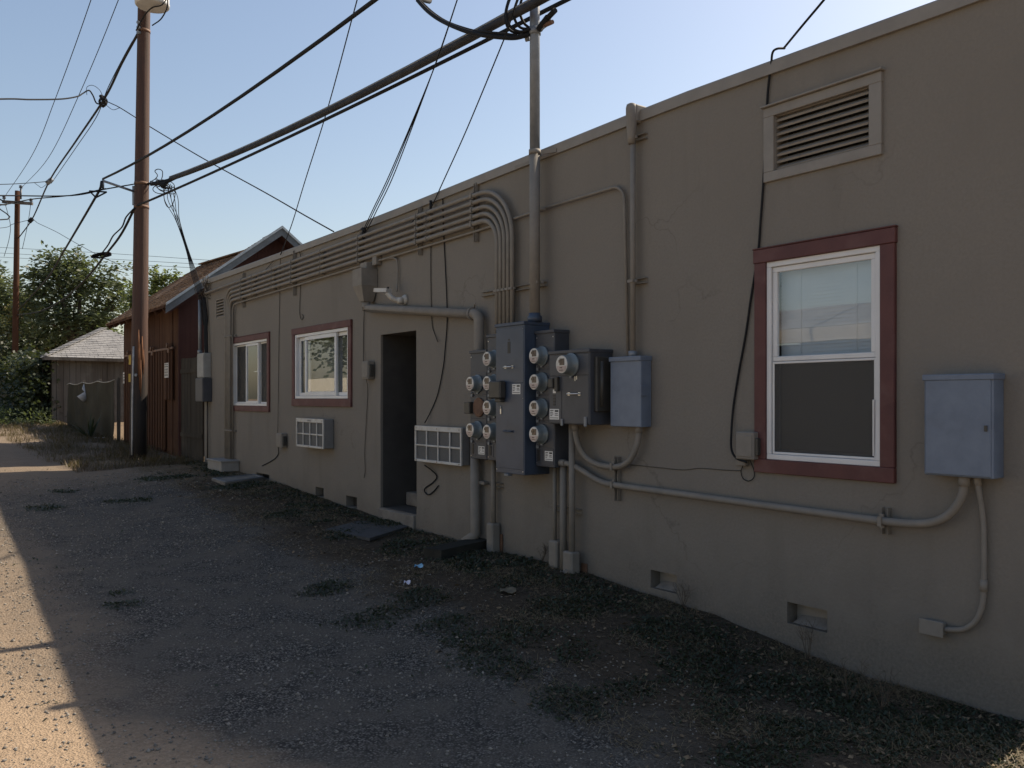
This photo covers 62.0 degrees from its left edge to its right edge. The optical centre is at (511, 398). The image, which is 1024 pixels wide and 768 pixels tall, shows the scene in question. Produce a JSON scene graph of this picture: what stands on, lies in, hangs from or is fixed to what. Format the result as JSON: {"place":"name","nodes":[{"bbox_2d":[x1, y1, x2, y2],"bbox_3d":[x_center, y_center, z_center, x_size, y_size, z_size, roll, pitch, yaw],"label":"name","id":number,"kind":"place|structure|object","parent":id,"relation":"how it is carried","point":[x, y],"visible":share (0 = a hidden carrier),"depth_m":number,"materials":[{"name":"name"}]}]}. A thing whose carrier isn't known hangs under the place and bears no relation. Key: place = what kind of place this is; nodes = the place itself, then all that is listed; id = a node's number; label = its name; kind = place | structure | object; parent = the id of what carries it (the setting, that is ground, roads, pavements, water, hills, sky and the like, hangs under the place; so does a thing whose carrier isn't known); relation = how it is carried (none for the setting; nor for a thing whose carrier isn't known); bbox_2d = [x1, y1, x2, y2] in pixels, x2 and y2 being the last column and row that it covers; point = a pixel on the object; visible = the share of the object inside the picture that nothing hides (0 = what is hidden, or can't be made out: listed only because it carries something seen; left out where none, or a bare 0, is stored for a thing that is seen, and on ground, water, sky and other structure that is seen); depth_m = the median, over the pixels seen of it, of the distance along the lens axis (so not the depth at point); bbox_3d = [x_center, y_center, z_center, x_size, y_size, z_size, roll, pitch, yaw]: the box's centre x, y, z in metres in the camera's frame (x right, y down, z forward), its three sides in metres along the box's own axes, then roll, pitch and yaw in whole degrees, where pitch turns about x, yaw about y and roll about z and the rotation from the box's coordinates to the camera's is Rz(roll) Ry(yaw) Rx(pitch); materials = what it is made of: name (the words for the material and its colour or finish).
{"place":"outdoors","nodes":[
{"label":"outdoors","id":0,"kind":"place"},
{"bbox_2d":[0,418,204,471],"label":"dry grass","id":1,"kind":"structure","parent":0,"point":[51,432],"depth_m":17.57,"materials":[{"name":"plant"}]},
{"bbox_2d":[0,0,934,352],"label":"sky","id":2,"kind":"structure","parent":0,"point":[598,58],"materials":[{"name":"blue"}]},
{"bbox_2d":[0,422,1023,767],"bbox_3d":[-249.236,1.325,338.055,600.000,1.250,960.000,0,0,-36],"label":"ground","id":3,"kind":"structure","parent":0,"point":[134,698],"depth_m":5.04,"materials":[{"name":"gravel"}]},
{"bbox_2d":[2,185,32,354],"bbox_3d":[-23.118,-4.484,39.930,1.436,11.003,0.437,0,0,0],"label":"utility pole","id":4,"kind":"object","parent":3,"relation":"on","point":[15,327],"visible":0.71,"depth_m":39.89,"materials":[{"name":"brown wood"}]},
{"bbox_2d":[0,260,35,359],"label":"tree","id":5,"kind":"object","parent":3,"relation":"on","point":[3,291],"visible":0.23,"depth_m":46.65,"materials":[{"name":"green plant"}]},
{"bbox_2d":[0,405,56,424],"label":"ground cover","id":6,"kind":"object","parent":3,"relation":"on","point":[3,416],"visible":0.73,"depth_m":25.94,"materials":[{"name":"green plant"}]},
{"bbox_2d":[0,344,60,422],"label":"ivy hedge","id":7,"kind":"object","parent":3,"relation":"on","point":[24,386],"visible":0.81,"depth_m":26.90,"materials":[{"name":"green plant"}]},
{"bbox_2d":[0,293,62,354],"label":"bush","id":8,"kind":"object","parent":3,"relation":"on","point":[5,321],"visible":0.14,"depth_m":42.73,"materials":[{"name":"green plant"}]},
{"bbox_2d":[0,315,122,380],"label":"bush","id":9,"kind":"object","parent":3,"relation":"on","point":[7,347],"visible":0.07,"depth_m":43.44,"materials":[{"name":"green plant"}]},
{"bbox_2d":[0,240,132,352],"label":"tree","id":10,"kind":"object","parent":3,"relation":"on","point":[80,325],"visible":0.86,"depth_m":41.53,"materials":[{"name":"green plant"}]},
{"bbox_2d":[40,328,123,422],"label":"shed","id":11,"kind":"structure","parent":3,"relation":"on","point":[93,356],"depth_m":27.57,"materials":[{"name":"grey wood"}]},
{"bbox_2d":[66,378,120,440],"bbox_3d":[-11.252,0.350,22.690,0.184,1.700,6.521,0,0,-36],"label":"tarp fence","id":12,"kind":"object","parent":3,"relation":"on","point":[97,403],"visible":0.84,"depth_m":21.85,"materials":[{"name":"fabric"}]},
{"bbox_2d":[102,8,150,459],"bbox_3d":[-7.015,-4.014,15.486,0.818,10.830,0.332,0,0,-36],"label":"utility pole","id":13,"kind":"object","parent":3,"relation":"on","point":[138,360],"visible":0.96,"depth_m":15.51,"materials":[{"name":"brown wood"}]},
{"bbox_2d":[17,181,101,310],"bbox_3d":[-15.262,-3.834,27.596,0.179,0.631,29.503,0,0,-32],"label":"overhead cable","id":14,"kind":"object","parent":13,"relation":"attached to","point":[83,218],"visible":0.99,"depth_m":18.54,"materials":[{"name":"rubber"}]},
{"bbox_2d":[0,184,134,204],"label":"overhead cable","id":15,"kind":"object","parent":13,"relation":"attached to","point":[56,195],"visible":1,"depth_m":14.66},
{"bbox_2d":[17,207,134,314],"bbox_3d":[-15.056,-3.388,27.749,0.163,1.143,29.475,0,0,-34],"label":"overhead cable","id":16,"kind":"object","parent":13,"relation":"attached to","point":[113,244],"visible":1,"depth_m":18.34,"materials":[{"name":"rubber"}]},
{"bbox_2d":[18,29,140,237],"bbox_3d":[-14.921,-7.117,27.787,0.187,0.944,29.481,0,0,-34],"label":"overhead cable","id":17,"kind":"object","parent":13,"relation":"attached to","point":[111,85],"visible":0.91,"depth_m":20.17,"materials":[{"name":"rubber"}]},
{"bbox_2d":[98,95,107,107],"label":"splice loops","id":18,"kind":"object","parent":17,"relation":"attached to","point":[104,102],"visible":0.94,"depth_m":18.99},
{"bbox_2d":[105,100,333,231],"bbox_3d":[-5.784,-4.544,15.760,0.192,4.240,9.268,0,0,-45],"label":"overhead cable","id":19,"kind":"object","parent":18,"relation":"attached to","point":[234,175],"visible":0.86,"depth_m":14.72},
{"bbox_3d":[-9.276,-6.836,18.918,0.350,0.257,0.074,0,0,-36],"label":"overhead cable","id":20,"kind":"object","parent":18,"relation":"attached to","visible":0},
{"bbox_2d":[0,90,102,104],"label":"overhead cable","id":21,"kind":"object","parent":20,"relation":"attached to","point":[54,99],"visible":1,"depth_m":17.92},
{"bbox_2d":[134,0,169,13],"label":"transformer","id":22,"kind":"object","parent":13,"relation":"attached to","point":[145,5],"visible":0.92,"depth_m":15.20,"materials":[{"name":"white metal"}]},
{"bbox_2d":[102,0,377,179],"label":"overhead cable","id":23,"kind":"object","parent":13,"relation":"attached to","point":[319,40],"visible":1,"depth_m":8.66,"materials":[{"name":"rubber"}]},
{"bbox_2d":[136,0,570,206],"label":"overhead cable","id":24,"kind":"object","parent":13,"relation":"attached to","point":[483,41],"visible":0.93,"depth_m":9.39,"materials":[{"name":"rubber"}]},
{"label":"overhead cable","id":25,"kind":"object","parent":13,"relation":"attached to","visible":0},
{"bbox_2d":[168,0,549,180],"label":"overhead cable","id":26,"kind":"object","parent":25,"relation":"attached to","point":[523,9],"visible":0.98,"depth_m":9.11,"materials":[{"name":"rubber"}]},
{"bbox_2d":[150,169,174,193],"bbox_3d":[-6.296,-3.920,15.441,0.734,0.479,0.337,0,0,25],"label":"cable splice tangle","id":27,"kind":"object","parent":26,"relation":"attached to","point":[160,184],"visible":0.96,"depth_m":15.37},
{"bbox_2d":[169,0,529,176],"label":"overhead cable","id":28,"kind":"object","parent":26,"relation":"attached to","point":[484,24],"visible":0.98,"depth_m":9.24,"materials":[{"name":"rubber"}]},
{"bbox_2d":[116,264,184,330],"bbox_3d":[-11.405,-1.619,26.968,2.162,5.346,1.162,0,0,1],"label":"tree","id":29,"kind":"object","parent":3,"relation":"on","point":[157,283],"visible":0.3,"depth_m":26.89,"materials":[{"name":"green plant"}]},
{"bbox_2d":[180,357,203,461],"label":"plank gate","id":30,"kind":"structure","parent":3,"relation":"on","point":[192,428],"depth_m":15.84,"materials":[{"name":"wood"}]},
{"bbox_2d":[105,225,301,456],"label":"barn","id":31,"kind":"structure","parent":3,"relation":"on","point":[173,324],"depth_m":17.09,"materials":[{"name":"brown wood"}]},
{"bbox_2d":[124,343,172,449],"bbox_3d":[-7.827,-0.024,18.177,0.103,2.128,3.984,0,0,-36],"label":"sliding door","id":32,"kind":"structure","parent":31,"relation":"in","point":[160,389],"depth_m":17.57,"materials":[{"name":"brown wood"}]},
{"bbox_2d":[206,458,239,471],"bbox_3d":[-4.715,1.077,13.880,0.313,0.185,0.740,0,0,-36],"label":"pull box","id":33,"kind":"object","parent":3,"relation":"on","point":[224,465],"visible":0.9,"depth_m":13.64,"materials":[{"name":"concrete"}]},
{"bbox_2d":[211,474,264,484],"bbox_3d":[-4.051,1.195,12.576,0.606,0.071,1.329,0,0,20],"label":"utility vault","id":34,"kind":"object","parent":3,"relation":"on","point":[225,480],"visible":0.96,"depth_m":12.49,"materials":[{"name":"concrete"}]},
{"bbox_2d":[325,521,408,540],"bbox_3d":[-1.538,1.393,9.100,0.748,0.030,1.178,0,0,22],"label":"door slab","id":35,"kind":"structure","parent":3,"relation":"on","point":[374,531],"depth_m":8.97,"materials":[{"name":"concrete"}]},
{"bbox_2d":[424,537,486,559],"bbox_3d":[-0.466,1.381,7.858,0.200,0.100,0.808,0,0,36],"label":"timber block","id":36,"kind":"object","parent":3,"relation":"on","point":[447,550],"depth_m":7.68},
{"bbox_2d":[0,468,972,767],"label":"gravel stones","id":37,"kind":"object","parent":3,"relation":"on","point":[206,758],"visible":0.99,"depth_m":5.52,"materials":[{"name":"gravel"}]},
{"bbox_2d":[0,457,1023,767],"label":"weeds","id":38,"kind":"object","parent":3,"relation":"on","point":[864,717],"visible":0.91,"depth_m":4.87,"materials":[{"name":"green plant"}]},
{"bbox_2d":[122,456,1023,767],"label":"dry grass","id":39,"kind":"structure","parent":3,"relation":"on","point":[822,670],"depth_m":5.10,"materials":[{"name":"plant"}]},
{"bbox_2d":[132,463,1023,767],"bbox_3d":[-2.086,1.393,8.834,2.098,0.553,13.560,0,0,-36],"label":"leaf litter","id":40,"kind":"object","parent":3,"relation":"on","point":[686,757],"visible":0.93,"depth_m":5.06,"materials":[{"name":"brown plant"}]},
{"bbox_2d":[202,0,1023,720],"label":"stucco building","id":41,"kind":"structure","parent":3,"relation":"on","point":[882,266],"depth_m":5.51,"materials":[{"name":"paint"}]},
{"bbox_2d":[195,378,211,401],"bbox_3d":[-5.422,-0.156,14.962,0.165,0.412,0.420,0,0,-36],"label":"corner box","id":42,"kind":"object","parent":41,"relation":"attached to","point":[203,389],"visible":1,"depth_m":14.82,"materials":[{"name":"grey metal"}]},
{"bbox_2d":[197,353,210,377],"bbox_3d":[-5.425,-0.585,14.991,0.135,0.430,0.370,0,0,-36],"label":"corner box","id":43,"kind":"object","parent":41,"relation":"attached to","point":[203,365],"visible":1,"depth_m":14.86,"materials":[{"name":"metal"}]},
{"bbox_2d":[197,300,201,353],"bbox_3d":[-5.529,-1.275,15.082,0.083,0.950,0.083,0,0,-36],"label":"riser pipe","id":44,"kind":"object","parent":43,"relation":"attached to","point":[199,350],"visible":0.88,"depth_m":15.06,"materials":[{"name":"metal"}]},
{"bbox_2d":[202,297,207,352],"bbox_3d":[-5.374,-1.050,14.936,0.074,1.486,0.221,0,0,-36],"label":"wire bundle","id":45,"kind":"object","parent":41,"relation":"attached to","point":[205,325],"visible":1,"depth_m":14.93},
{"bbox_2d":[233,331,269,411],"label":"window","id":46,"kind":"structure","parent":41,"relation":"in","point":[251,353],"depth_m":13.49,"materials":[{"name":"white plastic"}]},
{"bbox_2d":[289,250,296,295],"bbox_3d":[-3.034,-1.742,11.786,0.092,0.622,0.040,0,0,-36],"label":"strut bracket","id":47,"kind":"object","parent":41,"relation":"attached to","point":[294,283],"visible":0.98,"depth_m":11.79,"materials":[{"name":"metal"}]},
{"bbox_2d":[232,208,546,458],"bbox_3d":[-2.126,-0.321,10.570,0.028,2.642,8.126,0,0,-37],"label":"conduit","id":48,"kind":"object","parent":47,"relation":"attached to","point":[456,237],"visible":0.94,"depth_m":10.38,"materials":[{"name":"metal"}]},
{"bbox_2d":[296,418,333,448],"bbox_3d":[-2.584,0.447,11.122,0.152,0.378,0.878,0,0,-36],"label":"air conditioner","id":49,"kind":"object","parent":41,"relation":"attached to","point":[314,433],"visible":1,"depth_m":10.96,"materials":[{"name":"grey"}]},
{"bbox_2d":[280,0,357,254],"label":"drop wire","id":50,"kind":"object","parent":41,"relation":"attached to","point":[322,124],"visible":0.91,"depth_m":10.58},
{"bbox_2d":[291,319,380,422],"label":"window","id":51,"kind":"structure","parent":41,"relation":"in","point":[322,357],"depth_m":11.23,"materials":[{"name":"white plastic"}]},
{"bbox_2d":[362,361,373,379],"bbox_3d":[-1.680,-0.332,9.947,0.094,0.213,0.176,0,0,-36],"label":"phone box","id":52,"kind":"object","parent":41,"relation":"attached to","point":[367,370],"visible":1,"depth_m":9.89,"materials":[{"name":"beige paint"}]},
{"bbox_2d":[414,207,422,255],"bbox_3d":[-0.995,-1.777,9.021,0.092,0.508,0.040,0,0,-36],"label":"strut bracket","id":53,"kind":"object","parent":41,"relation":"attached to","point":[420,251],"visible":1,"depth_m":9.01,"materials":[{"name":"metal"}]},
{"bbox_2d":[364,303,488,539],"bbox_3d":[-1.009,0.157,8.955,0.192,2.506,2.418,0,0,-36],"label":"downspout","id":54,"kind":"object","parent":41,"relation":"attached to","point":[475,314],"visible":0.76,"depth_m":8.07,"materials":[{"name":"beige paint"}]},
{"bbox_2d":[353,262,376,310],"bbox_3d":[-1.707,-1.300,9.886,0.206,0.560,0.230,0,0,-36],"label":"leader head","id":55,"kind":"object","parent":54,"relation":"attached to","point":[364,279],"visible":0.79,"depth_m":9.82},
{"bbox_2d":[374,287,407,304],"bbox_3d":[-1.323,-1.122,9.290,0.387,0.185,0.179,0,0,3],"label":"flood lamp","id":56,"kind":"object","parent":54,"relation":"attached to","point":[403,299],"visible":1,"depth_m":9.26,"materials":[{"name":"white metal"}]},
{"bbox_2d":[424,199,447,422],"bbox_3d":[-0.773,-0.901,8.775,0.044,2.317,0.396,0,0,-42],"label":"wall wire","id":57,"kind":"object","parent":41,"relation":"attached to","point":[446,323],"depth_m":8.66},
{"bbox_2d":[415,425,468,465],"bbox_3d":[-0.720,0.468,8.632,0.107,0.373,0.898,0,0,-36],"label":"air conditioner","id":58,"kind":"object","parent":41,"relation":"attached to","point":[443,445],"visible":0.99,"depth_m":8.55,"materials":[{"name":"grey"}]},
{"bbox_2d":[431,0,516,207],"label":"drop wire","id":59,"kind":"object","parent":41,"relation":"attached to","point":[478,100],"visible":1,"depth_m":7.79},
{"bbox_2d":[469,182,478,241],"bbox_3d":[-0.366,-1.790,8.167,0.092,0.565,0.040,0,0,-36],"label":"strut bracket","id":60,"kind":"object","parent":41,"relation":"attached to","point":[475,234],"visible":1,"depth_m":8.16,"materials":[{"name":"metal"}]},
{"bbox_2d":[203,190,514,322],"bbox_3d":[-2.706,-1.270,11.317,0.043,1.390,9.171,0,0,-36],"label":"conduit","id":61,"kind":"object","parent":60,"relation":"attached to","point":[512,240],"visible":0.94,"depth_m":8.47,"materials":[{"name":"metal"}]},
{"bbox_2d":[229,218,497,458],"bbox_3d":[-2.368,-0.349,10.858,0.048,2.698,7.567,0,0,-36],"label":"conduit","id":62,"kind":"object","parent":60,"relation":"attached to","point":[490,223],"visible":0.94,"depth_m":9.99,"materials":[{"name":"metal"}]},
{"bbox_2d":[227,212,501,458],"bbox_3d":[-2.373,-0.381,10.867,0.042,2.762,7.691,0,0,-36],"label":"conduit","id":63,"kind":"object","parent":60,"relation":"attached to","point":[475,216],"visible":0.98,"depth_m":9.44,"materials":[{"name":"metal"}]},
{"bbox_2d":[226,205,505,458],"bbox_3d":[-2.378,-0.414,10.873,0.042,2.828,7.826,0,0,-36],"label":"conduit","id":64,"kind":"object","parent":60,"relation":"attached to","point":[466,212],"visible":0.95,"depth_m":9.04,"materials":[{"name":"metal"}]},
{"bbox_2d":[224,197,509,457],"bbox_3d":[-2.382,-0.448,10.879,0.042,2.897,7.961,0,0,-36],"label":"conduit","id":65,"kind":"object","parent":60,"relation":"attached to","point":[474,202],"visible":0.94,"depth_m":9.27,"materials":[{"name":"metal"}]},
{"bbox_2d":[464,350,487,459],"bbox_3d":[-0.293,0.054,7.917,0.274,1.007,0.314,0,0,-36],"label":"meter stack","id":66,"kind":"object","parent":41,"relation":"attached to","point":[473,407],"visible":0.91,"depth_m":7.85,"materials":[{"name":"grey metal"}]},
{"bbox_2d":[483,334,495,460],"bbox_3d":[-0.116,-0.012,7.679,0.272,1.140,0.292,0,0,-36],"label":"meter stack","id":67,"kind":"object","parent":41,"relation":"attached to","point":[489,404],"visible":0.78,"depth_m":7.63,"materials":[{"name":"grey metal"}]},
{"bbox_2d":[487,522,502,551],"bbox_3d":[-0.161,1.315,7.875,0.107,0.330,0.125,0,0,-36],"label":"pipe guard","id":68,"kind":"object","parent":41,"relation":"attached to","point":[494,539],"visible":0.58,"depth_m":7.85,"materials":[{"name":"beige paint"}]},
{"bbox_2d":[489,482,503,487],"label":"strut bracket","id":69,"kind":"object","parent":41,"relation":"attached to","point":[499,485],"visible":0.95,"depth_m":7.87,"materials":[{"name":"metal"}]},
{"bbox_2d":[491,460,495,522],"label":"conduit","id":70,"kind":"object","parent":69,"relation":"attached to","point":[493,491],"visible":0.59,"depth_m":7.86,"materials":[{"name":"metal"}]},
{"bbox_2d":[481,281,546,296],"bbox_3d":[-0.024,-0.990,7.658,0.146,0.040,1.019,0,0,-36],"label":"strut bracket","id":71,"kind":"object","parent":41,"relation":"attached to","point":[518,288],"visible":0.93,"depth_m":7.63,"materials":[{"name":"metal"}]},
{"bbox_2d":[489,321,549,475],"bbox_3d":[0.059,0.006,7.376,0.348,1.317,0.432,0,0,-36],"label":"cabinet","id":72,"kind":"object","parent":41,"relation":"attached to","point":[512,392],"visible":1,"depth_m":7.25,"materials":[{"name":"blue metal"}]},
{"bbox_2d":[525,6,557,321],"bbox_3d":[0.266,-2.618,7.190,0.190,3.925,0.396,0,0,-36],"label":"service mast","id":73,"kind":"object","parent":41,"relation":"attached to","point":[537,27],"visible":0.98,"depth_m":7.23,"materials":[{"name":"metal"}]},
{"bbox_2d":[416,0,529,39],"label":"overhead cable","id":74,"kind":"object","parent":73,"relation":"attached to","point":[472,32],"visible":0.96,"depth_m":7.56,"materials":[{"name":"rubber"}]},
{"bbox_2d":[529,329,568,467],"bbox_3d":[0.297,-0.002,7.125,0.264,1.142,0.265,0,0,-36],"label":"meter stack","id":75,"kind":"object","parent":41,"relation":"attached to","point":[551,441],"visible":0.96,"depth_m":7.06,"materials":[{"name":"grey metal"}]},
{"bbox_2d":[549,539,559,567],"bbox_3d":[0.374,1.345,7.156,0.095,0.310,0.110,0,0,-36],"label":"pipe guard","id":76,"kind":"object","parent":41,"relation":"attached to","point":[554,552],"visible":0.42,"depth_m":7.11,"materials":[{"name":"beige paint"}]},
{"bbox_2d":[553,468,556,539],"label":"conduit","id":77,"kind":"object","parent":41,"relation":"attached to","point":[554,503],"visible":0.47,"depth_m":7.17,"materials":[{"name":"metal"}]},
{"bbox_2d":[550,505,581,514],"bbox_3d":[0.450,0.925,7.106,0.038,0.040,0.374,0,0,-36],"label":"strut bracket","id":78,"kind":"object","parent":41,"relation":"attached to","point":[578,511],"visible":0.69,"depth_m":7.03,"materials":[{"name":"metal"}]},
{"bbox_2d":[560,466,566,569],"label":"conduit","id":79,"kind":"object","parent":78,"relation":"attached to","point":[563,508],"visible":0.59,"depth_m":7.03,"materials":[{"name":"metal"}]},
{"bbox_2d":[563,550,586,573],"bbox_3d":[0.511,1.390,6.929,0.147,0.300,0.150,0,0,-36],"label":"pipe guard","id":80,"kind":"object","parent":41,"relation":"attached to","point":[571,562],"visible":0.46,"depth_m":6.89,"materials":[{"name":"beige paint"}]},
{"bbox_2d":[548,348,612,426],"bbox_3d":[0.515,-0.086,6.752,0.354,0.601,0.558,0,0,-36],"label":"meter disconnect","id":81,"kind":"object","parent":41,"relation":"attached to","point":[579,383],"visible":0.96,"depth_m":6.62,"materials":[{"name":"grey metal"}]},
{"bbox_2d":[569,424,574,551],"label":"conduit","id":82,"kind":"object","parent":81,"relation":"attached to","point":[571,495],"visible":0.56,"depth_m":6.90,"materials":[{"name":"metal"}]},
{"bbox_2d":[562,376,588,423],"bbox_3d":[0.496,0.009,6.671,0.006,0.373,0.320,0,0,-36],"label":"door","id":83,"kind":"structure","parent":81,"relation":"in","point":[574,407],"depth_m":6.66,"materials":[{"name":"grey metal"}]},
{"bbox_2d":[540,186,629,355],"bbox_3d":[0.566,-0.983,6.934,0.025,1.347,1.105,0,0,-36],"label":"conduit","id":84,"kind":"object","parent":41,"relation":"attached to","point":[625,245],"visible":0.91,"depth_m":6.51,"materials":[{"name":"metal"}]},
{"bbox_2d":[610,456,620,500],"bbox_3d":[0.797,0.621,6.589,0.094,0.343,0.040,0,0,-36],"label":"strut bracket","id":85,"kind":"object","parent":41,"relation":"attached to","point":[617,478],"visible":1,"depth_m":6.59,"materials":[{"name":"metal"}]},
{"bbox_2d":[571,424,642,469],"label":"conduit","id":86,"kind":"object","parent":85,"relation":"attached to","point":[628,461],"visible":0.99,"depth_m":6.60,"materials":[{"name":"metal"}]},
{"bbox_2d":[558,459,970,527],"bbox_3d":[1.397,0.555,5.740,0.083,0.319,3.291,0,0,-37],"label":"conduit","id":87,"kind":"object","parent":85,"relation":"attached to","point":[954,508],"visible":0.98,"depth_m":5.20,"materials":[{"name":"metal"}]},
{"bbox_2d":[609,356,651,426],"bbox_3d":[0.893,-0.053,6.434,0.124,0.529,0.345,0,0,-36],"label":"junction box","id":88,"kind":"object","parent":41,"relation":"attached to","point":[630,391],"visible":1,"depth_m":6.35,"materials":[{"name":"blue metal"}]},
{"bbox_2d":[627,277,647,284],"bbox_3d":[0.930,-0.885,6.410,0.091,0.040,0.170,0,0,-36],"label":"strut bracket","id":89,"kind":"object","parent":41,"relation":"attached to","point":[643,280],"visible":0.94,"depth_m":6.39,"materials":[{"name":"metal"}]},
{"bbox_2d":[630,139,635,350],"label":"conduit","id":90,"kind":"object","parent":89,"relation":"attached to","point":[633,246],"visible":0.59,"depth_m":6.40,"materials":[{"name":"metal"}]},
{"bbox_2d":[626,103,645,144],"bbox_3d":[0.937,-2.070,6.433,0.178,0.305,0.088,0,0,-36],"label":"pipe elbow","id":91,"kind":"object","parent":90,"relation":"attached to","point":[633,121],"visible":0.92,"depth_m":6.38,"materials":[{"name":"metal"}]},
{"bbox_2d":[736,431,760,459],"bbox_3d":[1.550,0.307,5.579,0.079,0.183,0.167,0,0,-36],"label":"phone box","id":92,"kind":"object","parent":41,"relation":"attached to","point":[748,445],"visible":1,"depth_m":5.54,"materials":[{"name":"beige paint"}]},
{"bbox_2d":[730,47,785,462],"bbox_3d":[1.585,-0.917,5.559,0.385,2.677,0.098,0,0,45],"label":"wall wire","id":93,"kind":"object","parent":41,"relation":"attached to","point":[752,287],"depth_m":5.60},
{"bbox_2d":[752,225,897,483],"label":"window","id":94,"kind":"structure","parent":41,"relation":"in","point":[825,308],"depth_m":5.18,"materials":[{"name":"white plastic"}]},
{"bbox_2d":[877,507,890,534],"bbox_3d":[2.103,0.694,4.819,0.092,0.153,0.040,0,0,-36],"label":"strut bracket","id":95,"kind":"object","parent":41,"relation":"attached to","point":[885,511],"visible":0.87,"depth_m":4.82,"materials":[{"name":"metal"}]},
{"bbox_2d":[919,618,945,637],"bbox_3d":[2.280,1.236,4.606,0.060,0.084,0.131,0,0,-36],"label":"outlet box","id":96,"kind":"object","parent":41,"relation":"attached to","point":[931,627],"visible":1,"depth_m":4.58,"materials":[{"name":"beige paint"}]},
{"bbox_2d":[922,373,1004,478],"bbox_3d":[2.353,0.139,4.446,0.134,0.533,0.365,0,0,-36],"label":"junction box","id":97,"kind":"object","parent":41,"relation":"attached to","point":[964,425],"visible":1,"depth_m":4.38,"materials":[{"name":"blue metal"}]},
{"bbox_2d":[926,380,990,477],"bbox_3d":[2.308,0.149,4.413,0.008,0.495,0.333,0,0,-36],"label":"door","id":98,"kind":"structure","parent":97,"relation":"in","point":[957,411],"depth_m":4.40,"materials":[{"name":"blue metal"}]},
{"bbox_2d":[943,478,987,632],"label":"conduit","id":99,"kind":"object","parent":41,"relation":"attached to","point":[983,579],"visible":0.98,"depth_m":4.39,"materials":[{"name":"metal"}]},
{"bbox_2d":[796,619,816,659],"bbox_3d":[1.808,1.463,5.188,0.087,0.246,0.141,0,0,-36],"label":"tall weed","id":100,"kind":"object","parent":3,"relation":"on","point":[810,640],"visible":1,"depth_m":5.18,"materials":[{"name":"brown plant"}]},
{"bbox_2d":[824,654,870,699],"bbox_3d":[1.788,1.494,4.558,0.169,0.256,0.239,0,0,-36],"label":"tall weed","id":101,"kind":"object","parent":3,"relation":"on","point":[846,692],"visible":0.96,"depth_m":4.54,"materials":[{"name":"brown plant"}]},
{"bbox_2d":[864,666,900,709],"bbox_3d":[1.913,1.504,4.384,0.158,0.238,0.216,0,0,-18],"label":"tall weed","id":102,"kind":"object","parent":3,"relation":"on","point":[882,703],"visible":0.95,"depth_m":4.42,"materials":[{"name":"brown plant"}]},
{"bbox_3d":[-1.748,-1.948,10.022,0.040,0.146,0.101,0,0,-36],"label":"wire hook","id":103,"kind":"object","parent":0,"visible":0},
{"bbox_2d":[362,2,456,231],"bbox_3d":[-0.489,-3.274,6.941,0.180,2.645,6.680,0,0,-21],"label":"drop wire","id":104,"kind":"object","parent":103,"relation":"hanging from","point":[404,139],"visible":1,"depth_m":8.56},
{"bbox_2d":[365,0,457,232],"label":"drop wire","id":105,"kind":"object","parent":103,"relation":"hanging from","point":[414,120],"visible":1,"depth_m":8.37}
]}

